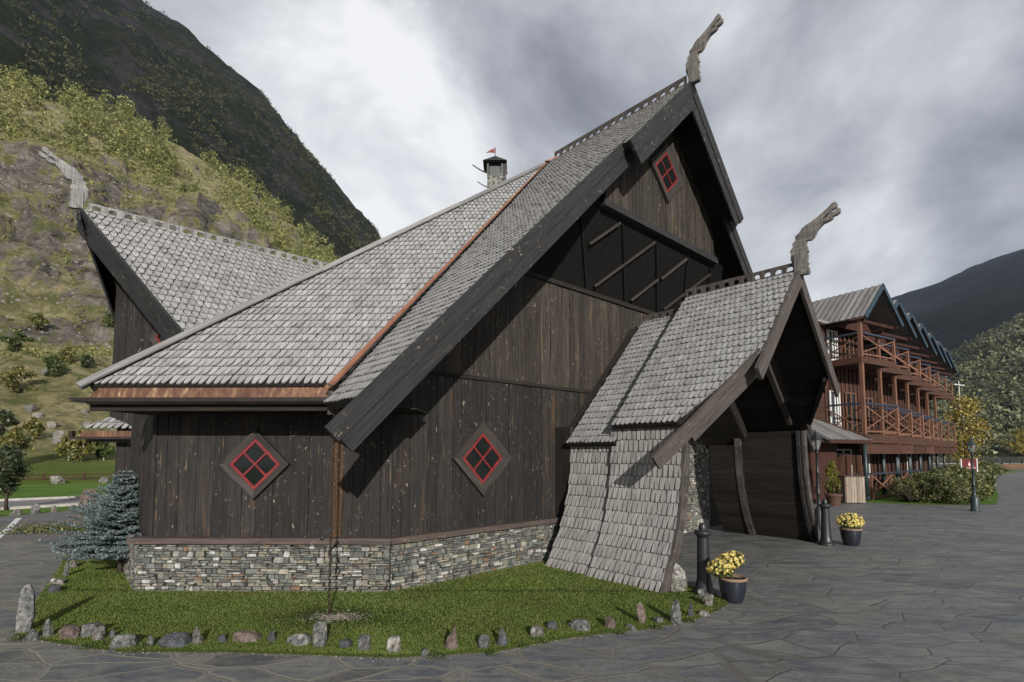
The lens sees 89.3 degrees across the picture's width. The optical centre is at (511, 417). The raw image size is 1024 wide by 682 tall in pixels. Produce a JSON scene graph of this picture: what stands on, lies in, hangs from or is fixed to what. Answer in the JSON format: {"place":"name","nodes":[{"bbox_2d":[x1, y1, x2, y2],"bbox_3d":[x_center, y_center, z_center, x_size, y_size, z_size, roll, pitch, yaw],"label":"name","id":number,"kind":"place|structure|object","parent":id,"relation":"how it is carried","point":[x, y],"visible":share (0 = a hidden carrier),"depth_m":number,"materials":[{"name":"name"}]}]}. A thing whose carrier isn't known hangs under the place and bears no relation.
{"place":"outdoors","nodes":[
{"label":"outdoors","id":0,"kind":"place"},
{"bbox_2d":[0,498,79,506],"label":"road","id":1,"kind":"structure","parent":0,"point":[41,502],"depth_m":21.03,"materials":[{"name":"asphalt"}]},
{"bbox_2d":[0,494,112,509],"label":"road kerb","id":2,"kind":"structure","parent":1,"relation":"on","point":[36,498],"depth_m":19.81,"materials":[{"name":"stone"}]},
{"bbox_2d":[0,511,96,541],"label":"parking asphalt","id":3,"kind":"structure","parent":0,"point":[40,518],"depth_m":14.75,"materials":[{"name":"asphalt"}]},
{"bbox_2d":[0,518,20,537],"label":"parking line marking","id":4,"kind":"object","parent":3,"relation":"on","point":[15,521],"visible":0.82,"depth_m":14.40,"materials":[{"name":"white paint"}]},
{"bbox_2d":[9,509,21,515],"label":"verge stone","id":5,"kind":"object","parent":3,"relation":"on","point":[16,512],"visible":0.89,"depth_m":16.69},
{"bbox_2d":[31,504,40,513],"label":"verge stone","id":6,"kind":"object","parent":3,"relation":"on","point":[35,508],"visible":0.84,"depth_m":17.11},
{"bbox_2d":[76,488,96,524],"bbox_3d":[-11.431,2.570,13.931,0.437,1.292,0.208,1,-4,-13],"label":"standing stone","id":7,"kind":"object","parent":3,"relation":"on","point":[83,496],"visible":0.35,"depth_m":13.87,"materials":[{"name":"stone"}]},
{"bbox_2d":[0,89,320,484],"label":"hillside","id":8,"kind":"structure","parent":0,"point":[31,269],"depth_m":101.29,"materials":[{"name":"green plant"}]},
{"bbox_2d":[0,409,20,435],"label":"bush","id":9,"kind":"object","parent":8,"relation":"on","point":[7,418],"visible":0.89,"depth_m":52.88,"materials":[{"name":"green plant"}]},
{"bbox_2d":[0,331,34,352],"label":"bush","id":10,"kind":"object","parent":8,"relation":"on","point":[15,343],"visible":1,"depth_m":81.64,"materials":[{"name":"green plant"}]},
{"bbox_2d":[0,425,36,459],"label":"birch tree","id":11,"kind":"object","parent":8,"relation":"on","point":[14,434],"visible":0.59,"depth_m":42.95,"materials":[{"name":"green plant"}]},
{"bbox_2d":[0,364,39,392],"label":"bush","id":12,"kind":"object","parent":8,"relation":"on","point":[9,379],"visible":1,"depth_m":68.93,"materials":[{"name":"green plant"}]},
{"bbox_2d":[24,404,37,411],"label":"boulder","id":13,"kind":"object","parent":8,"relation":"on","point":[31,408],"visible":0.92,"depth_m":65.19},
{"bbox_2d":[22,416,46,438],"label":"bush","id":14,"kind":"object","parent":8,"relation":"on","point":[33,427],"visible":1,"depth_m":54.62,"materials":[{"name":"green plant"}]},
{"bbox_2d":[27,313,52,330],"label":"bush","id":15,"kind":"object","parent":8,"relation":"on","point":[37,318],"visible":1,"depth_m":89.03,"materials":[{"name":"green plant"}]},
{"bbox_2d":[47,422,57,427],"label":"boulder","id":16,"kind":"object","parent":8,"relation":"on","point":[52,424],"visible":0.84,"depth_m":62.37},
{"bbox_2d":[41,354,67,377],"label":"bush","id":17,"kind":"object","parent":8,"relation":"on","point":[52,362],"visible":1,"depth_m":74.98,"materials":[{"name":"green plant"}]},
{"bbox_2d":[52,430,64,444],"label":"boulder","id":18,"kind":"object","parent":8,"relation":"on","point":[57,435],"visible":0.6,"depth_m":53.36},
{"bbox_2d":[57,345,76,364],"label":"bush","id":19,"kind":"object","parent":8,"relation":"on","point":[63,353],"visible":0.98,"depth_m":81.36,"materials":[{"name":"green plant"}]},
{"bbox_2d":[54,433,82,460],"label":"birch tree","id":20,"kind":"object","parent":8,"relation":"on","point":[67,446],"visible":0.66,"depth_m":47.09,"materials":[{"name":"green plant"}]},
{"bbox_2d":[71,428,97,461],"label":"bush","id":21,"kind":"object","parent":8,"relation":"on","point":[87,448],"visible":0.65,"depth_m":47.35,"materials":[{"name":"green plant"}]},
{"bbox_2d":[80,355,95,367],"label":"bush","id":22,"kind":"object","parent":8,"relation":"on","point":[86,361],"visible":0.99,"depth_m":80.96,"materials":[{"name":"green plant"}]},
{"bbox_2d":[94,442,115,459],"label":"birch tree","id":23,"kind":"object","parent":8,"relation":"on","point":[104,450],"visible":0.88,"depth_m":48.79,"materials":[{"name":"green plant"}]},
{"bbox_2d":[103,312,114,326],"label":"bush","id":24,"kind":"object","parent":8,"relation":"on","point":[110,317],"visible":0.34,"depth_m":96.35,"materials":[{"name":"green plant"}]},
{"bbox_2d":[0,132,281,358],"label":"hillside scrub","id":25,"kind":"object","parent":8,"relation":"on","point":[44,352],"visible":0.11,"depth_m":106.73,"materials":[{"name":"plant"}]},
{"bbox_2d":[0,64,342,265],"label":"hillside woodland","id":26,"kind":"object","parent":8,"relation":"on","point":[121,138],"visible":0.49,"depth_m":195.41,"materials":[{"name":"plant"}]},
{"bbox_2d":[0,0,378,258],"bbox_3d":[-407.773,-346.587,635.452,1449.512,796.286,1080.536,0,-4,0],"label":"mountain slope","id":27,"kind":"structure","parent":0,"point":[94,39],"depth_m":661.83,"materials":[{"name":"plant"}]},
{"bbox_2d":[0,0,381,250],"bbox_3d":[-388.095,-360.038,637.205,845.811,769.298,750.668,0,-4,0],"label":"mountain woodland","id":28,"kind":"object","parent":27,"relation":"on","point":[148,86],"visible":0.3,"depth_m":667.56,"materials":[{"name":"plant"}]},
{"bbox_2d":[7,551,727,658],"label":"lawn","id":29,"kind":"structure","parent":0,"point":[304,614],"depth_m":6.43,"materials":[{"name":"plant"}]},
{"bbox_2d":[15,584,35,632],"bbox_3d":[-5.390,2.180,5.747,0.154,0.642,0.089,1,-4,-13],"label":"edging stone","id":30,"kind":"object","parent":29,"relation":"on","point":[26,613],"visible":0.77,"depth_m":5.72,"materials":[{"name":"stone"}]},
{"bbox_2d":[25,629,41,641],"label":"edging stone","id":31,"kind":"object","parent":29,"relation":"on","point":[33,635],"visible":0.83,"depth_m":5.52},
{"bbox_2d":[42,619,53,636],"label":"edging stone","id":32,"kind":"object","parent":29,"relation":"on","point":[47,629],"visible":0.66,"depth_m":5.57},
{"bbox_2d":[47,584,61,592],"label":"edging stone","id":33,"kind":"object","parent":29,"relation":"on","point":[53,588],"visible":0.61,"depth_m":7.37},
{"bbox_2d":[50,578,66,584],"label":"edging stone","id":34,"kind":"object","parent":29,"relation":"on","point":[59,581],"visible":0.62,"depth_m":7.79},
{"bbox_2d":[63,561,69,576],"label":"edging stone","id":35,"kind":"object","parent":29,"relation":"on","point":[66,570],"visible":0.83,"depth_m":8.32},
{"bbox_2d":[58,624,79,638],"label":"edging stone","id":36,"kind":"object","parent":29,"relation":"on","point":[72,631],"visible":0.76,"depth_m":5.51,"materials":[{"name":"stone"}]},
{"bbox_2d":[69,559,77,567],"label":"edging stone","id":37,"kind":"object","parent":29,"relation":"on","point":[73,563],"visible":0.52,"depth_m":8.97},
{"bbox_2d":[36,466,141,572],"bbox_3d":[-6.431,1.717,8.631,2.006,1.781,2.013,0,-4,0],"label":"blue spruce","id":38,"kind":"object","parent":29,"relation":"on","point":[112,524],"visible":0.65,"depth_m":8.31,"materials":[{"name":"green plant"}]},
{"bbox_2d":[80,622,101,637],"bbox_3d":[-4.561,2.342,5.609,0.186,0.231,0.120,1,-4,-17],"label":"edging stone","id":39,"kind":"object","parent":29,"relation":"on","point":[87,629],"visible":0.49,"depth_m":5.56,"materials":[{"name":"stone"}]},
{"bbox_2d":[92,625,104,640],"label":"edging stone","id":40,"kind":"object","parent":29,"relation":"on","point":[99,633],"visible":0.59,"depth_m":5.48,"materials":[{"name":"stone"}]},
{"bbox_2d":[110,634,138,650],"bbox_3d":[-3.980,2.328,5.326,0.231,0.211,0.157,1,-4,-14],"label":"edging stone","id":41,"kind":"object","parent":29,"relation":"on","point":[122,640],"visible":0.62,"depth_m":5.26,"materials":[{"name":"stone"}]},
{"bbox_2d":[146,635,153,646],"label":"edging stone","id":42,"kind":"object","parent":29,"relation":"on","point":[150,640],"visible":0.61,"depth_m":5.31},
{"bbox_2d":[157,632,190,647],"bbox_3d":[-3.495,2.338,5.341,0.305,0.196,0.209,0,-4,0],"label":"edging stone","id":43,"kind":"object","parent":29,"relation":"on","point":[176,639],"visible":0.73,"depth_m":5.29,"materials":[{"name":"stone"}]},
{"bbox_2d":[191,626,203,644],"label":"edging stone","id":44,"kind":"object","parent":29,"relation":"on","point":[197,637],"visible":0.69,"depth_m":5.36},
{"bbox_2d":[217,633,226,642],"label":"edging stone","id":45,"kind":"object","parent":29,"relation":"on","point":[222,637],"visible":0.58,"depth_m":5.42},
{"bbox_2d":[232,630,262,641],"bbox_3d":[-2.811,2.349,5.498,0.288,0.170,0.176,0,-4,0],"label":"edging stone","id":46,"kind":"object","parent":29,"relation":"on","point":[245,636],"visible":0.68,"depth_m":5.44,"materials":[{"name":"stone"}]},
{"bbox_2d":[267,630,275,641],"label":"edging stone","id":47,"kind":"object","parent":29,"relation":"on","point":[271,637],"visible":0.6,"depth_m":5.44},
{"bbox_2d":[286,633,311,645],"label":"edging stone","id":48,"kind":"object","parent":29,"relation":"on","point":[300,639],"visible":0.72,"depth_m":5.38,"materials":[{"name":"stone"}]},
{"bbox_2d":[313,621,326,646],"bbox_3d":[-1.973,2.284,5.329,0.137,0.340,0.092,0,-4,0],"label":"edging stone","id":49,"kind":"object","parent":29,"relation":"on","point":[319,633],"visible":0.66,"depth_m":5.30,"materials":[{"name":"stone"}]},
{"bbox_2d":[339,638,351,647],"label":"edging stone","id":50,"kind":"object","parent":29,"relation":"on","point":[345,643],"visible":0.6,"depth_m":5.26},
{"bbox_2d":[358,633,370,650],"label":"edging stone","id":51,"kind":"object","parent":29,"relation":"on","point":[364,642],"visible":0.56,"depth_m":5.19,"materials":[{"name":"stone"}]},
{"bbox_2d":[387,635,400,652],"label":"edging stone","id":52,"kind":"object","parent":29,"relation":"on","point":[393,644],"visible":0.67,"depth_m":5.13,"materials":[{"name":"stone"}]},
{"bbox_2d":[420,648,429,656],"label":"edging stone","id":53,"kind":"object","parent":29,"relation":"on","point":[424,651],"visible":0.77,"depth_m":5.09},
{"bbox_2d":[445,626,457,649],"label":"edging stone","id":54,"kind":"object","parent":29,"relation":"on","point":[451,641],"visible":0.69,"depth_m":5.22,"materials":[{"name":"stone"}]},
{"bbox_2d":[478,634,489,647],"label":"edging stone","id":55,"kind":"object","parent":29,"relation":"on","point":[483,640],"visible":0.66,"depth_m":5.27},
{"bbox_2d":[497,628,507,645],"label":"edging stone","id":56,"kind":"object","parent":29,"relation":"on","point":[502,640],"visible":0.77,"depth_m":5.32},
{"bbox_2d":[529,625,543,637],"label":"edging stone","id":57,"kind":"object","parent":29,"relation":"on","point":[536,630],"visible":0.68,"depth_m":5.56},
{"bbox_2d":[546,621,557,629],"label":"edging stone","id":58,"kind":"object","parent":29,"relation":"on","point":[552,625],"visible":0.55,"depth_m":5.82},
{"bbox_2d":[568,619,589,631],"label":"edging stone","id":59,"kind":"object","parent":29,"relation":"on","point":[581,625],"visible":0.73,"depth_m":5.80,"materials":[{"name":"stone"}]},
{"bbox_2d":[604,616,615,628],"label":"edging stone","id":60,"kind":"object","parent":29,"relation":"on","point":[610,622],"visible":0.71,"depth_m":5.86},
{"bbox_2d":[636,602,645,622],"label":"edging stone","id":61,"kind":"object","parent":29,"relation":"on","point":[641,616],"visible":0.81,"depth_m":6.02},
{"bbox_2d":[671,598,680,624],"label":"edging stone","id":62,"kind":"object","parent":29,"relation":"on","point":[675,614],"visible":0.92,"depth_m":6.05,"materials":[{"name":"stone"}]},
{"bbox_2d":[670,563,686,591],"bbox_3d":[2.401,2.375,7.479,0.257,0.543,0.137,1,-4,-12],"label":"edging stone","id":63,"kind":"object","parent":29,"relation":"on","point":[679,580],"visible":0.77,"depth_m":7.44,"materials":[{"name":"stone"}]},
{"bbox_2d":[698,610,708,617],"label":"edging stone","id":64,"kind":"object","parent":29,"relation":"on","point":[703,613],"visible":0.87,"depth_m":6.29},
{"bbox_2d":[692,523,716,594],"bbox_3d":[2.756,2.024,7.457,0.330,1.002,0.330,0,-4,0],"label":"bollard","id":65,"kind":"object","parent":29,"relation":"on","point":[703,580],"visible":0.89,"depth_m":7.38,"materials":[{"name":"black metal"}]},
{"bbox_2d":[702,594,713,605],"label":"edging stone","id":66,"kind":"object","parent":29,"relation":"on","point":[707,599],"visible":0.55,"depth_m":6.70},
{"bbox_2d":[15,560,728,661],"bbox_3d":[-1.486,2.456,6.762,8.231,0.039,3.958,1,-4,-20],"label":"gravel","id":67,"kind":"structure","parent":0,"point":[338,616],"depth_m":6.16,"materials":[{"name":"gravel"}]},
{"bbox_2d":[0,472,1023,681],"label":"paving","id":68,"kind":"structure","parent":0,"point":[914,593],"depth_m":5.79,"materials":[{"name":"stone"}]},
{"bbox_2d":[39,14,840,592],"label":"timber hall","id":69,"kind":"structure","parent":68,"relation":"on","point":[603,354],"depth_m":8.84,"materials":[{"name":"brown"}]},
{"bbox_2d":[149,329,163,344],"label":"window","id":70,"kind":"structure","parent":69,"relation":"in","point":[155,337],"depth_m":9.85,"materials":[{"name":"brown wood"}]},
{"bbox_2d":[219,429,290,499],"bbox_3d":[-3.760,0.691,7.583,1.020,1.020,0.085,0,-4,0],"label":"window","id":71,"kind":"structure","parent":69,"relation":"in","point":[255,463],"depth_m":7.58,"materials":[{"name":"brown wood"}]},
{"bbox_2d":[320,409,335,614],"bbox_3d":[-2.261,1.111,6.494,0.188,2.652,0.187,-2,-5,30],"label":"rain chain","id":72,"kind":"object","parent":69,"relation":"hanging from","point":[331,528],"visible":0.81,"depth_m":6.44,"materials":[{"name":"metal"}]},
{"bbox_2d":[451,421,510,495],"bbox_3d":[-0.495,0.696,8.736,1.250,1.250,0.085,4,-5,-42],"label":"window","id":73,"kind":"structure","parent":69,"relation":"in","point":[481,458],"depth_m":8.72,"materials":[{"name":"brown wood"}]},
{"bbox_2d":[472,147,507,188],"bbox_3d":[-0.754,-7.004,17.531,1.209,4.420,0.800,0,-4,0],"label":"chimney","id":74,"kind":"object","parent":69,"relation":"on","point":[495,168],"visible":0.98,"depth_m":17.37,"materials":[{"name":"black metal"}]},
{"bbox_2d":[648,142,683,202],"bbox_3d":[3.408,-5.387,11.418,1.360,1.360,0.085,4,-5,-42],"label":"window","id":75,"kind":"structure","parent":69,"relation":"in","point":[663,165],"depth_m":11.40,"materials":[{"name":"brown wood"}]},
{"bbox_2d":[705,550,747,603],"bbox_3d":[2.903,2.155,7.027,0.556,0.680,0.382,0,-4,0],"label":"flower pot","id":76,"kind":"object","parent":68,"relation":"on","point":[723,567],"visible":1,"depth_m":6.93,"materials":[{"name":"plant"}]},
{"bbox_2d":[809,430,822,528],"bbox_3d":[8.190,1.637,13.880,0.373,2.670,0.323,0,-4,0],"label":"street lamp","id":77,"kind":"object","parent":68,"relation":"on","point":[816,439],"visible":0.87,"depth_m":13.84,"materials":[{"name":"black metal"}]},
{"bbox_2d":[818,499,834,545],"bbox_3d":[6.880,2.297,11.367,0.330,1.002,0.330,0,-4,0],"label":"bollard","id":78,"kind":"object","parent":68,"relation":"on","point":[826,537],"visible":1,"depth_m":11.29,"materials":[{"name":"black metal"}]},
{"bbox_2d":[821,461,842,505],"bbox_3d":[12.357,2.540,19.965,0.728,1.717,0.654,2,-4,-22],"label":"potted conifer","id":79,"kind":"object","parent":68,"relation":"on","point":[833,499],"visible":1,"depth_m":19.84,"materials":[{"name":"plant"}]},
{"bbox_2d":[835,513,864,545],"bbox_3d":[7.387,2.433,11.306,0.571,0.722,0.541,0,-4,0],"label":"flower pot","id":80,"kind":"object","parent":68,"relation":"on","point":[850,528],"visible":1,"depth_m":11.18,"materials":[{"name":"plant"}]},
{"bbox_2d":[837,473,865,502],"bbox_3d":[13.672,2.831,20.863,0.825,1.183,0.540,0,-4,0],"label":"slatted crate","id":81,"kind":"object","parent":68,"relation":"on","point":[852,487],"visible":0.96,"depth_m":20.62,"materials":[{"name":"brown wood"}]},
{"bbox_2d":[965,437,980,511],"bbox_3d":[16.040,1.963,18.027,0.363,2.599,0.314,0,-4,0],"label":"street lamp","id":82,"kind":"object","parent":68,"relation":"on","point":[970,444],"visible":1,"depth_m":17.98,"materials":[{"name":"black metal"}]},
{"bbox_2d":[0,467,1023,541],"bbox_3d":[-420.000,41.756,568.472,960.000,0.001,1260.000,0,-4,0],"label":"ground","id":83,"kind":"structure","parent":0,"point":[48,490],"depth_m":25.85,"materials":[{"name":"green plant"}]},
{"bbox_2d":[0,442,32,509],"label":"young tree","id":84,"kind":"object","parent":83,"relation":"on","point":[11,458],"visible":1,"depth_m":18.34,"materials":[{"name":"green plant"}]},
{"bbox_2d":[0,519,90,535],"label":"verge plants","id":85,"kind":"object","parent":83,"relation":"on","point":[30,528],"visible":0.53,"depth_m":13.02,"materials":[{"name":"green plant"}]},
{"bbox_2d":[50,476,65,483],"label":"stone block","id":86,"kind":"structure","parent":83,"relation":"on","point":[56,479],"depth_m":34.20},
{"bbox_2d":[20,473,114,479],"bbox_3d":[-31.523,4.196,35.784,27.781,0.620,0.100,2,-4,-26],"label":"field fence","id":87,"kind":"object","parent":83,"relation":"on","point":[44,475],"visible":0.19,"depth_m":36.09,"materials":[{"name":"red wood"}]},
{"bbox_2d":[98,477,109,482],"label":"stone block","id":88,"kind":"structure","parent":83,"relation":"on","point":[102,479],"depth_m":34.90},
{"bbox_2d":[807,283,958,502],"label":"hotel building","id":89,"kind":"structure","parent":83,"relation":"on","point":[889,358],"depth_m":24.85,"materials":[{"name":"red wood"}]},
{"bbox_2d":[826,329,838,360],"bbox_3d":[14.982,-3.342,24.248,0.850,1.450,0.080,2,-5,-30],"label":"window","id":90,"kind":"structure","parent":89,"relation":"in","point":[829,333],"depth_m":24.21,"materials":[{"name":"white glass"}]},
{"bbox_2d":[828,390,841,426],"bbox_3d":[14.982,-0.249,24.031,0.850,1.950,0.080,2,-5,-30],"label":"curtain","id":91,"kind":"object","parent":89,"relation":"in","point":[834,419],"depth_m":24.00,"materials":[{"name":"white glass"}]},
{"bbox_2d":[837,449,852,474],"bbox_3d":[15.437,2.213,24.122,1.400,1.450,0.080,2,-5,-30],"label":"window","id":92,"kind":"structure","parent":89,"relation":"in","point":[841,452],"depth_m":24.21,"materials":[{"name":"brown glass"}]},
{"bbox_2d":[843,333,853,358],"bbox_3d":[16.216,-3.292,24.958,0.800,1.450,0.080,2,-5,-30],"label":"window","id":93,"kind":"structure","parent":89,"relation":"in","point":[850,345],"depth_m":24.93,"materials":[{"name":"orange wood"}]},
{"bbox_2d":[844,392,857,430],"bbox_3d":[16.173,-0.226,24.719,0.900,1.900,0.080,2,-5,-30],"label":"window","id":94,"kind":"structure","parent":89,"relation":"in","point":[850,397],"depth_m":24.69,"materials":[{"name":"orange wood"}]},
{"bbox_2d":[866,398,873,432],"bbox_3d":[18.621,-0.062,27.073,0.900,1.900,0.080,2,-5,-30],"label":"window","id":95,"kind":"structure","parent":89,"relation":"in","point":[870,421],"depth_m":27.16,"materials":[{"name":"orange wood"}]},
{"bbox_2d":[883,402,887,434],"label":"window","id":96,"kind":"structure","parent":89,"relation":"in","point":[885,424],"depth_m":29.57,"materials":[{"name":"orange wood"}]},
{"bbox_2d":[888,476,928,502],"bbox_3d":[16.270,2.953,21.190,2.266,1.087,0.971,2,-4,-25],"label":"rose shrub","id":97,"kind":"object","parent":83,"relation":"on","point":[902,485],"visible":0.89,"depth_m":21.00,"materials":[{"name":"green plant"}]},
{"bbox_2d":[934,393,998,465],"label":"maple tree","id":98,"kind":"object","parent":83,"relation":"on","point":[961,406],"visible":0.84,"depth_m":41.23,"materials":[{"name":"yellow plant"}]},
{"bbox_2d":[143,0,1023,463],"label":"sky","id":99,"kind":"structure","parent":0,"point":[907,116],"materials":[{"name":"grey"}]},
{"bbox_2d":[889,470,1013,504],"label":"terrace lawn","id":100,"kind":"structure","parent":0,"point":[994,498],"depth_m":21.01,"materials":[{"name":"green plant"}]},
{"bbox_2d":[869,470,919,499],"bbox_3d":[18.203,3.136,24.425,7.027,1.150,0.194,3,-5,-38],"label":"terrace railing","id":101,"kind":"object","parent":100,"relation":"on","point":[890,476],"visible":0.66,"depth_m":23.21,"materials":[{"name":"orange wood"}]},
{"bbox_2d":[895,460,1009,504],"bbox_3d":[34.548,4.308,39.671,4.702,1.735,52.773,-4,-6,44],"label":"hedge","id":102,"kind":"object","parent":100,"relation":"on","point":[950,483],"visible":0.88,"depth_m":21.21,"materials":[{"name":"green plant"}]},
{"bbox_2d":[959,459,977,471],"bbox_3d":[28.993,3.470,32.856,1.740,1.660,0.080,2,-4,-22],"label":"hotel sign","id":103,"kind":"object","parent":100,"relation":"on","point":[966,463],"visible":0.63,"depth_m":32.84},
{"bbox_2d":[891,249,1023,350],"bbox_3d":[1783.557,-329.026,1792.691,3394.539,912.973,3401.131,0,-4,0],"label":"mountain across fjord","id":104,"kind":"structure","parent":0,"point":[955,311],"depth_m":1174.84,"materials":[{"name":"stone"}]},
{"bbox_2d":[933,328,1023,455],"bbox_3d":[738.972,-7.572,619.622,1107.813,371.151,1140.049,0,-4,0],"label":"wooded hill","id":105,"kind":"structure","parent":0,"point":[1001,451],"depth_m":381.62,"materials":[{"name":"plant"}]},
{"bbox_2d":[929,313,1023,454],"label":"fjordside forest","id":106,"kind":"object","parent":105,"relation":"on","point":[987,372],"visible":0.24,"depth_m":495.90,"materials":[{"name":"plant"}]},
{"bbox_2d":[933,456,1023,462],"bbox_3d":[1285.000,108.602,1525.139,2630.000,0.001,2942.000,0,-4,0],"label":"fjord water","id":107,"kind":"structure","parent":0,"point":[1004,458],"depth_m":195.20,"materials":[{"name":"grey liquid"}]},
{"bbox_2d":[933,463,1023,469],"bbox_3d":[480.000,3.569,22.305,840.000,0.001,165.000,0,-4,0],"label":"guardrail","id":108,"kind":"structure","parent":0,"point":[934,465],"depth_m":93.03,"materials":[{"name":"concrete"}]},
{"bbox_2d":[935,459,1023,464],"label":"quay railing","id":109,"kind":"object","parent":108,"relation":"on","point":[1009,461],"visible":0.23,"depth_m":94.76,"materials":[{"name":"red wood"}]},
{"label":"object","id":110,"kind":"structure","parent":0,"visible":0},
{"bbox_2d":[996,464,1023,468],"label":"timber bench wall","id":111,"kind":"structure","parent":110,"relation":"on","point":[1015,466],"depth_m":66.06,"materials":[{"name":"orange wood"}]},
{"bbox_2d":[1001,428,1023,453],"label":"birch tree","id":112,"kind":"object","parent":110,"relation":"on","point":[1020,448],"visible":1,"depth_m":61.53,"materials":[{"name":"yellow plant"}]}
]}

